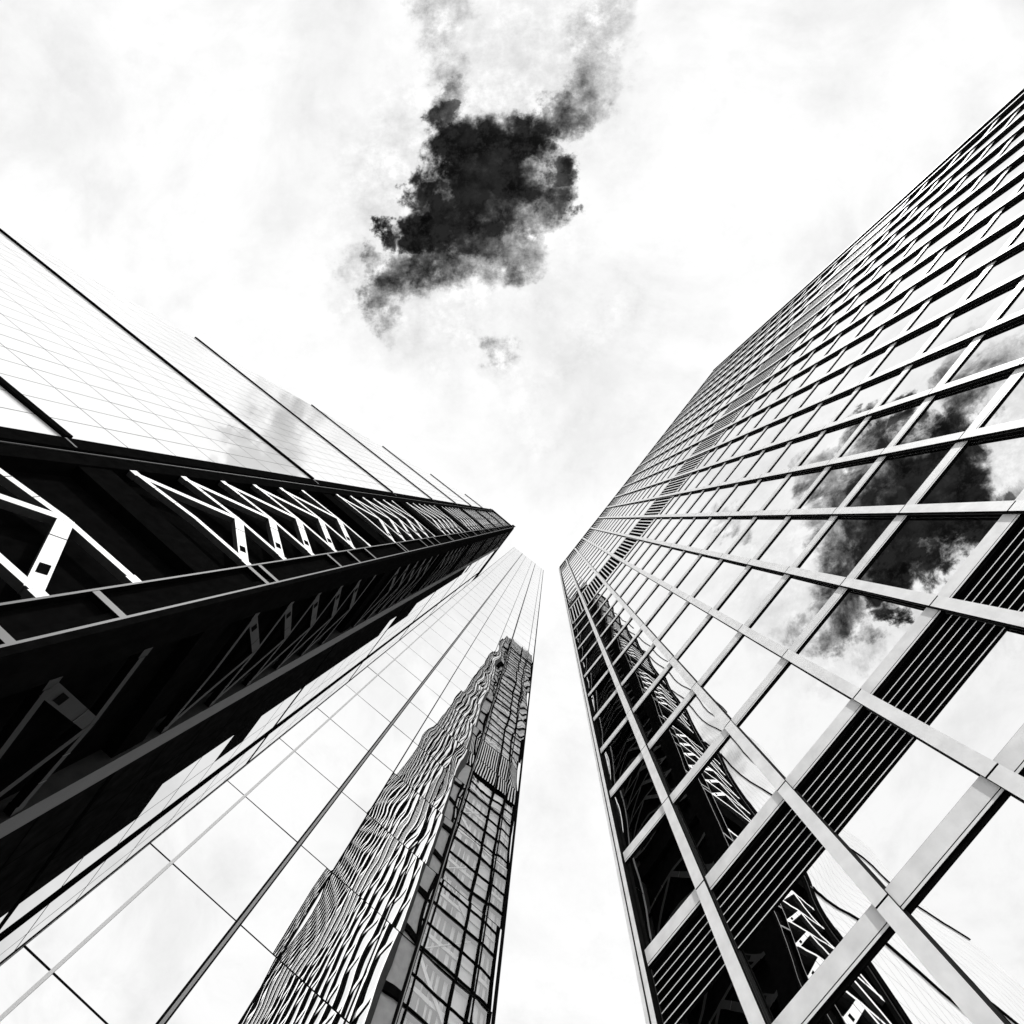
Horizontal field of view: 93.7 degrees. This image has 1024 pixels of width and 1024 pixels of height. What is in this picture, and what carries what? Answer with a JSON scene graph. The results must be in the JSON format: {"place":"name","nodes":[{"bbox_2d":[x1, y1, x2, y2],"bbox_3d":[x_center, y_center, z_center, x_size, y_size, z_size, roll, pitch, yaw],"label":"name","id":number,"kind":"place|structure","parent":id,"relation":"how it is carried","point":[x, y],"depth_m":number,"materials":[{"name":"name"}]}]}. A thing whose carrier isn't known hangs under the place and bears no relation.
{"place":"outdoors","nodes":[
{"label":"outdoors","id":0,"kind":"place"},
{"bbox_2d":[0,225,514,961],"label":"wedge tower","id":1,"kind":"structure","parent":0,"point":[216,567],"depth_m":30.31,"materials":[{"name":"black glass"}]},
{"bbox_2d":[0,547,543,1023],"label":"glass tower","id":2,"kind":"structure","parent":0,"point":[342,855],"depth_m":21.24,"materials":[{"name":"white glass"}]},
{"bbox_2d":[0,0,1023,1023],"label":"sky","id":3,"kind":"structure","parent":0,"point":[504,246],"materials":[{"name":"white"}]},
{"bbox_2d":[559,87,1023,1023],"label":"framed tower","id":4,"kind":"structure","parent":0,"point":[791,569],"depth_m":15.69,"materials":[{"name":"grey metal"}]},
{"bbox_2d":[582,643,601,674],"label":"window","id":5,"kind":"structure","parent":4,"relation":"in","point":[595,652],"depth_m":37.60,"materials":[{"name":"black glass"}]},
{"bbox_2d":[585,657,607,691],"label":"window","id":6,"kind":"structure","parent":4,"relation":"in","point":[600,668],"depth_m":33.75,"materials":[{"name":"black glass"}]},
{"bbox_2d":[590,673,615,715],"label":"window","id":7,"kind":"structure","parent":4,"relation":"in","point":[607,687],"depth_m":29.91,"materials":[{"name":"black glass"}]},
{"bbox_2d":[597,601,622,634],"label":"window","id":8,"kind":"structure","parent":4,"relation":"in","point":[617,607],"depth_m":41.32,"materials":[{"name":"black glass"}]},
{"bbox_2d":[595,694,626,746],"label":"window","id":9,"kind":"structure","parent":4,"relation":"in","point":[614,714],"depth_m":26.07,"materials":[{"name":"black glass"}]},
{"bbox_2d":[602,609,630,646],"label":"window","id":10,"kind":"structure","parent":4,"relation":"in","point":[624,616],"depth_m":37.50,"materials":[{"name":"black glass"}]},
{"bbox_2d":[603,722,640,788],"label":"window","id":11,"kind":"structure","parent":4,"relation":"in","point":[624,749],"depth_m":22.20,"materials":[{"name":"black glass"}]},
{"bbox_2d":[607,619,639,661],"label":"window","id":12,"kind":"structure","parent":4,"relation":"in","point":[632,628],"depth_m":33.65,"materials":[{"name":"black glass"}]},
{"bbox_2d":[614,631,652,681],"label":"window","id":13,"kind":"structure","parent":4,"relation":"in","point":[642,643],"depth_m":29.81,"materials":[{"name":"black glass"}]},
{"bbox_2d":[613,760,661,849],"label":"window","id":14,"kind":"structure","parent":4,"relation":"in","point":[638,799],"depth_m":18.34,"materials":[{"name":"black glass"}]},
{"bbox_2d":[628,579,656,611],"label":"window","id":15,"kind":"structure","parent":4,"relation":"in","point":[649,584],"depth_m":37.37,"materials":[{"name":"white glass"}]},
{"bbox_2d":[624,646,668,706],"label":"window","id":16,"kind":"structure","parent":4,"relation":"in","point":[655,662],"depth_m":25.96,"materials":[{"name":"black glass"}]},
{"bbox_2d":[636,585,669,622],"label":"window","id":17,"kind":"structure","parent":4,"relation":"in","point":[660,593],"depth_m":33.53,"materials":[{"name":"white glass"}]},
{"bbox_2d":[628,817,694,947],"bbox_3d":[4.501,11.082,14.699,0.009,3.380,2.250,38,-88,4],"label":"window","id":18,"kind":"structure","parent":4,"relation":"in","point":[661,880],"depth_m":14.46,"materials":[{"name":"black glass"}]},
{"bbox_2d":[636,667,690,742],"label":"window","id":19,"kind":"structure","parent":4,"relation":"in","point":[670,692],"depth_m":22.09,"materials":[{"name":"black glass"}]},
{"bbox_2d":[647,593,685,636],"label":"window","id":20,"kind":"structure","parent":4,"relation":"in","point":[674,603],"depth_m":29.68,"materials":[{"name":"white glass"}]},
{"bbox_2d":[652,548,681,578],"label":"window","id":21,"kind":"structure","parent":4,"relation":"in","point":[673,554],"depth_m":37.25,"materials":[{"name":"white glass"}]},
{"bbox_2d":[663,552,698,586],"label":"window","id":22,"kind":"structure","parent":4,"relation":"in","point":[688,558],"depth_m":33.41,"materials":[{"name":"white glass"}]},
{"bbox_2d":[660,603,707,655],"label":"window","id":23,"kind":"structure","parent":4,"relation":"in","point":[692,616],"depth_m":25.84,"materials":[{"name":"white glass"}]},
{"bbox_2d":[652,695,723,792],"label":"window","id":24,"kind":"structure","parent":4,"relation":"in","point":[696,728],"depth_m":18.23,"materials":[{"name":"black glass"}]},
{"bbox_2d":[677,518,708,545],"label":"window","id":25,"kind":"structure","parent":4,"relation":"in","point":[698,523],"depth_m":37.13,"materials":[{"name":"white glass"}]},
{"bbox_2d":[677,556,719,595],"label":"window","id":26,"kind":"structure","parent":4,"relation":"in","point":[705,564],"depth_m":29.57,"materials":[{"name":"white glass"}]},
{"bbox_2d":[678,617,737,680],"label":"window","id":27,"kind":"structure","parent":4,"relation":"in","point":[716,635],"depth_m":21.98,"materials":[{"name":"white glass"}]},
{"bbox_2d":[690,518,727,548],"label":"window","id":28,"kind":"structure","parent":4,"relation":"in","point":[715,524],"depth_m":33.28,"materials":[{"name":"white glass"}]},
{"bbox_2d":[679,967,748,1023],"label":"window","id":29,"kind":"structure","parent":4,"relation":"in","point":[720,1003],"depth_m":10.44,"materials":[{"name":"black glass"}]},
{"bbox_2d":[701,485,734,512],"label":"window","id":30,"kind":"structure","parent":4,"relation":"in","point":[722,492],"depth_m":37.03,"materials":[{"name":"white glass"}]},
{"bbox_2d":[695,561,745,607],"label":"window","id":31,"kind":"structure","parent":4,"relation":"in","point":[727,572],"depth_m":25.72,"materials":[{"name":"white glass"}]},
{"bbox_2d":[676,737,775,873],"bbox_3d":[6.339,8.708,14.591,0.018,3.380,3.080,38,-88,4],"label":"window","id":32,"kind":"structure","parent":4,"relation":"in","point":[731,790],"depth_m":14.34,"materials":[{"name":"black glass"}]},
{"bbox_2d":[707,518,751,552],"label":"window","id":33,"kind":"structure","parent":4,"relation":"in","point":[733,529],"depth_m":29.46,"materials":[{"name":"white glass"}]},
{"bbox_2d":[718,481,756,511],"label":"window","id":34,"kind":"structure","parent":4,"relation":"in","point":[743,489],"depth_m":33.17,"materials":[{"name":"white glass"}]},
{"bbox_2d":[703,635,781,717],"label":"window","id":35,"kind":"structure","parent":4,"relation":"in","point":[748,664],"depth_m":18.11,"materials":[{"name":"white glass"}]},
{"bbox_2d":[725,452,760,481],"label":"window","id":36,"kind":"structure","parent":4,"relation":"in","point":[747,461],"depth_m":36.92,"materials":[{"name":"white glass"}]},
{"bbox_2d":[718,567,783,624],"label":"window","id":37,"kind":"structure","parent":4,"relation":"in","point":[757,584],"depth_m":21.86,"materials":[{"name":"white glass"}]},
{"bbox_2d":[730,517,784,558],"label":"window","id":38,"kind":"structure","parent":4,"relation":"in","point":[763,528],"depth_m":25.60,"materials":[{"name":"white glass"}]},
{"bbox_2d":[739,475,786,510],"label":"window","id":39,"kind":"structure","parent":4,"relation":"in","point":[765,489],"depth_m":29.32,"materials":[{"name":"white glass"}]},
{"bbox_2d":[746,443,787,476],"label":"window","id":40,"kind":"structure","parent":4,"relation":"in","point":[770,455],"depth_m":33.07,"materials":[{"name":"white glass"}]},
{"bbox_2d":[751,418,787,449],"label":"window","id":41,"kind":"structure","parent":4,"relation":"in","point":[773,429],"depth_m":36.81,"materials":[{"name":"white glass"}]},
{"bbox_2d":[561,106,1023,658],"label":"upper windows","id":42,"kind":"structure","parent":4,"relation":"in","point":[1018,304],"depth_m":48.92,"materials":[{"name":"white glass"}]},
{"bbox_2d":[750,577,837,648],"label":"window","id":43,"kind":"structure","parent":4,"relation":"in","point":[799,601],"depth_m":18.00,"materials":[{"name":"white glass"}]},
{"bbox_2d":[759,517,829,565],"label":"window","id":44,"kind":"structure","parent":4,"relation":"in","point":[799,532],"depth_m":21.75,"materials":[{"name":"white glass"}]},
{"bbox_2d":[765,469,823,509],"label":"window","id":45,"kind":"structure","parent":4,"relation":"in","point":[798,484],"depth_m":25.49,"materials":[{"name":"white glass"}]},
{"bbox_2d":[739,663,850,777],"bbox_3d":[8.345,6.125,14.474,0.011,3.380,2.785,38,-88,4],"label":"window","id":46,"kind":"structure","parent":4,"relation":"in","point":[799,707],"depth_m":14.22,"materials":[{"name":"white glass"}]},
{"bbox_2d":[770,433,819,471],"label":"window","id":47,"kind":"structure","parent":4,"relation":"in","point":[796,450],"depth_m":29.24,"materials":[{"name":"white glass"}]},
{"bbox_2d":[773,406,816,441],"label":"window","id":48,"kind":"structure","parent":4,"relation":"in","point":[798,420],"depth_m":32.95,"materials":[{"name":"white glass"}]},
{"bbox_2d":[776,385,813,417],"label":"window","id":49,"kind":"structure","parent":4,"relation":"in","point":[797,398],"depth_m":36.69,"materials":[{"name":"white glass"}]},
{"bbox_2d":[740,848,870,1021],"bbox_3d":[5.978,8.640,9.916,0.018,1.660,3.080,38,-88,4],"label":"window","id":50,"kind":"structure","parent":4,"relation":"in","point":[823,905],"depth_m":9.86,"materials":[{"name":"black glass"}]},
{"bbox_2d":[801,351,840,386],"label":"window","id":51,"kind":"structure","parent":4,"relation":"in","point":[823,366],"depth_m":36.57,"materials":[{"name":"white glass"}]},
{"bbox_2d":[800,369,846,407],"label":"window","id":52,"kind":"structure","parent":4,"relation":"in","point":[825,386],"depth_m":32.86,"materials":[{"name":"white glass"}]},
{"bbox_2d":[801,390,854,432],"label":"window","id":53,"kind":"structure","parent":4,"relation":"in","point":[828,410],"depth_m":29.13,"materials":[{"name":"white glass"}]},
{"bbox_2d":[800,419,863,465],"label":"window","id":54,"kind":"structure","parent":4,"relation":"in","point":[834,439],"depth_m":25.37,"materials":[{"name":"white glass"}]},
{"bbox_2d":[800,459,876,508],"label":"window","id":55,"kind":"structure","parent":4,"relation":"in","point":[841,480],"depth_m":21.63,"materials":[{"name":"grey glass"}]},
{"bbox_2d":[825,307,860,339],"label":"window","id":56,"kind":"structure","parent":4,"relation":"in","point":[842,323],"depth_m":40.21,"materials":[{"name":"white glass"}]},
{"bbox_2d":[799,517,894,577],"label":"window","id":57,"kind":"structure","parent":4,"relation":"in","point":[849,539],"depth_m":17.90,"materials":[{"name":"grey glass"}]},
{"bbox_2d":[826,317,867,354],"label":"window","id":58,"kind":"structure","parent":4,"relation":"in","point":[847,335],"depth_m":36.47,"materials":[{"name":"white glass"}]},
{"bbox_2d":[829,330,877,371],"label":"window","id":59,"kind":"structure","parent":4,"relation":"in","point":[852,351],"depth_m":32.76,"materials":[{"name":"white glass"}]},
{"bbox_2d":[832,347,888,393],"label":"window","id":60,"kind":"structure","parent":4,"relation":"in","point":[860,370],"depth_m":29.01,"materials":[{"name":"white glass"}]},
{"bbox_2d":[798,590,924,687],"bbox_3d":[10.255,3.666,14.362,0.011,3.380,2.765,38,-88,4],"label":"window","id":61,"kind":"structure","parent":4,"relation":"in","point":[862,630],"depth_m":14.12,"materials":[{"name":"white glass"}]},
{"bbox_2d":[848,275,885,310],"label":"window","id":62,"kind":"structure","parent":4,"relation":"in","point":[868,291],"depth_m":40.09,"materials":[{"name":"white glass"}]},
{"bbox_2d":[836,370,902,420],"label":"window","id":63,"kind":"structure","parent":4,"relation":"in","point":[870,394],"depth_m":25.28,"materials":[{"name":"white glass"}]},
{"bbox_2d":[853,283,894,321],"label":"window","id":64,"kind":"structure","parent":4,"relation":"in","point":[874,302],"depth_m":36.32,"materials":[{"name":"white glass"}]},
{"bbox_2d":[841,400,923,456],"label":"window","id":65,"kind":"structure","parent":4,"relation":"in","point":[882,428],"depth_m":21.52,"materials":[{"name":"grey glass"}]},
{"bbox_2d":[858,292,907,335],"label":"window","id":66,"kind":"structure","parent":4,"relation":"in","point":[881,315],"depth_m":32.61,"materials":[{"name":"white glass"}]},
{"bbox_2d":[872,244,910,280],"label":"window","id":67,"kind":"structure","parent":4,"relation":"in","point":[892,261],"depth_m":39.98,"materials":[{"name":"white glass"}]},
{"bbox_2d":[864,304,922,353],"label":"window","id":68,"kind":"structure","parent":4,"relation":"in","point":[893,329],"depth_m":28.87,"materials":[{"name":"white glass"}]},
{"bbox_2d":[818,932,971,1023],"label":"window","id":69,"kind":"structure","parent":4,"relation":"in","point":[894,987],"depth_m":8.01,"materials":[{"name":"white glass"}]},
{"bbox_2d":[878,249,921,289],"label":"window","id":70,"kind":"structure","parent":4,"relation":"in","point":[903,267],"depth_m":36.23,"materials":[{"name":"white glass"}]},
{"bbox_2d":[849,445,953,506],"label":"window","id":71,"kind":"structure","parent":4,"relation":"in","point":[899,477],"depth_m":17.77,"materials":[{"name":"black glass"}]},
{"bbox_2d":[872,320,942,375],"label":"window","id":72,"kind":"structure","parent":4,"relation":"in","point":[906,349],"depth_m":25.16,"materials":[{"name":"white glass"}]},
{"bbox_2d":[837,738,979,886],"bbox_3d":[7.985,6.058,9.798,0.008,1.660,2.785,38,-88,4],"label":"window","id":73,"kind":"structure","parent":4,"relation":"in","point":[924,784],"depth_m":9.75,"materials":[{"name":"white glass"}]},
{"bbox_2d":[886,253,938,299],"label":"window","id":74,"kind":"structure","parent":4,"relation":"in","point":[913,276],"depth_m":32.52,"materials":[{"name":"white glass"}]},
{"bbox_2d":[895,213,934,250],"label":"window","id":75,"kind":"structure","parent":4,"relation":"in","point":[917,230],"depth_m":39.83,"materials":[{"name":"white glass"}]},
{"bbox_2d":[903,214,949,257],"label":"window","id":76,"kind":"structure","parent":4,"relation":"in","point":[933,230],"depth_m":36.12,"materials":[{"name":"white glass"}]},
{"bbox_2d":[897,260,957,312],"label":"window","id":77,"kind":"structure","parent":4,"relation":"in","point":[928,286],"depth_m":28.78,"materials":[{"name":"white glass"}]},
{"bbox_2d":[883,340,972,404],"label":"window","id":78,"kind":"structure","parent":4,"relation":"in","point":[925,375],"depth_m":21.41,"materials":[{"name":"white glass"}]},
{"bbox_2d":[859,516,1000,594],"bbox_3d":[12.157,1.215,14.250,0.013,3.380,2.765,38,-88,4],"label":"window","id":79,"kind":"structure","parent":4,"relation":"in","point":[927,551],"depth_m":14.00,"materials":[{"name":"black glass"}]},
{"bbox_2d":[917,182,959,222],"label":"window","id":80,"kind":"structure","parent":4,"relation":"in","point":[946,195],"depth_m":39.75,"materials":[{"name":"white glass"}]},
{"bbox_2d":[914,215,968,264],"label":"window","id":81,"kind":"structure","parent":4,"relation":"in","point":[945,237],"depth_m":32.39,"materials":[{"name":"white glass"}]},
{"bbox_2d":[909,269,983,329],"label":"window","id":82,"kind":"structure","parent":4,"relation":"in","point":[948,299],"depth_m":25.03,"materials":[{"name":"white glass"}]},
{"bbox_2d":[929,179,977,224],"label":"window","id":83,"kind":"structure","parent":4,"relation":"in","point":[959,197],"depth_m":36.02,"materials":[{"name":"white glass"}]},
{"bbox_2d":[899,372,1012,444],"bbox_3d":[16.254,-3.635,17.846,0.008,3.380,2.765,38,-88,4],"label":"window","id":84,"kind":"structure","parent":4,"relation":"in","point":[952,412],"depth_m":17.66,"materials":[{"name":"grey glass"}]},
{"bbox_2d":[928,216,993,272],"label":"window","id":85,"kind":"structure","parent":4,"relation":"in","point":[964,242],"depth_m":28.67,"materials":[{"name":"white glass"}]},
{"bbox_2d":[942,149,985,191],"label":"window","id":86,"kind":"structure","parent":4,"relation":"in","point":[966,168],"depth_m":39.60,"materials":[{"name":"white glass"}]},
{"bbox_2d":[910,794,1023,1023],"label":"window","id":87,"kind":"structure","parent":4,"relation":"in","point":[974,912],"depth_m":7.74,"materials":[{"name":"white glass"}]},
{"bbox_2d":[921,432,1023,503],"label":"window","id":88,"kind":"structure","parent":4,"relation":"in","point":[990,469],"depth_m":14.27,"materials":[{"name":"black glass"}]},
{"bbox_2d":[944,175,1000,226],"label":"window","id":89,"kind":"structure","parent":4,"relation":"in","point":[980,195],"depth_m":32.26,"materials":[{"name":"white glass"}]},
{"bbox_2d":[926,281,1019,351],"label":"window","id":90,"kind":"structure","parent":4,"relation":"in","point":[976,316],"depth_m":21.28,"materials":[{"name":"white glass"}]},
{"bbox_2d":[928,628,1023,759],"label":"window","id":91,"kind":"structure","parent":4,"relation":"in","point":[986,710],"depth_m":9.85,"materials":[{"name":"white glass"}]},
{"bbox_2d":[956,143,1006,190],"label":"window","id":92,"kind":"structure","parent":4,"relation":"in","point":[986,163],"depth_m":35.88,"materials":[{"name":"white glass"}]},
{"bbox_2d":[946,219,1023,283],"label":"window","id":93,"kind":"structure","parent":4,"relation":"in","point":[993,246],"depth_m":24.92,"materials":[{"name":"white glass"}]},
{"bbox_2d":[949,319,1023,381],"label":"window","id":94,"kind":"structure","parent":4,"relation":"in","point":[1004,345],"depth_m":18.07,"materials":[{"name":"white glass"}]},
{"bbox_2d":[968,119,1009,159],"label":"window","id":95,"kind":"structure","parent":4,"relation":"in","point":[999,129],"depth_m":39.47,"materials":[{"name":"white glass"}]},
{"bbox_2d":[960,175,1023,232],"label":"window","id":96,"kind":"structure","parent":4,"relation":"in","point":[1000,198],"depth_m":28.59,"materials":[{"name":"white glass"}]},
{"bbox_2d":[968,246,1023,298],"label":"window","id":97,"kind":"structure","parent":4,"relation":"in","point":[1011,264],"depth_m":21.87,"materials":[{"name":"white glass"}]},
{"bbox_2d":[972,143,1023,191],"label":"window","id":98,"kind":"structure","parent":4,"relation":"in","point":[1009,158],"depth_m":32.26,"materials":[{"name":"white glass"}]},
{"bbox_2d":[983,195,1023,236],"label":"window","id":99,"kind":"structure","parent":4,"relation":"in","point":[1014,209],"depth_m":25.64,"materials":[{"name":"white glass"}]},
{"bbox_2d":[984,377,1023,426],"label":"window","id":100,"kind":"structure","parent":4,"relation":"in","point":[1012,409],"depth_m":15.23,"materials":[{"name":"white glass"}]},
{"bbox_2d":[984,117,1023,156],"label":"window","id":101,"kind":"structure","parent":4,"relation":"in","point":[1018,124],"depth_m":35.94,"materials":[{"name":"white glass"}]},
{"bbox_2d":[990,97,1023,130],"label":"window","id":102,"kind":"structure","parent":4,"relation":"in","point":[1020,101],"depth_m":39.66,"materials":[{"name":"white glass"}]},
{"bbox_2d":[994,158,1023,190],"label":"window","id":103,"kind":"structure","parent":4,"relation":"in","point":[1018,167],"depth_m":29.41,"materials":[{"name":"white glass"}]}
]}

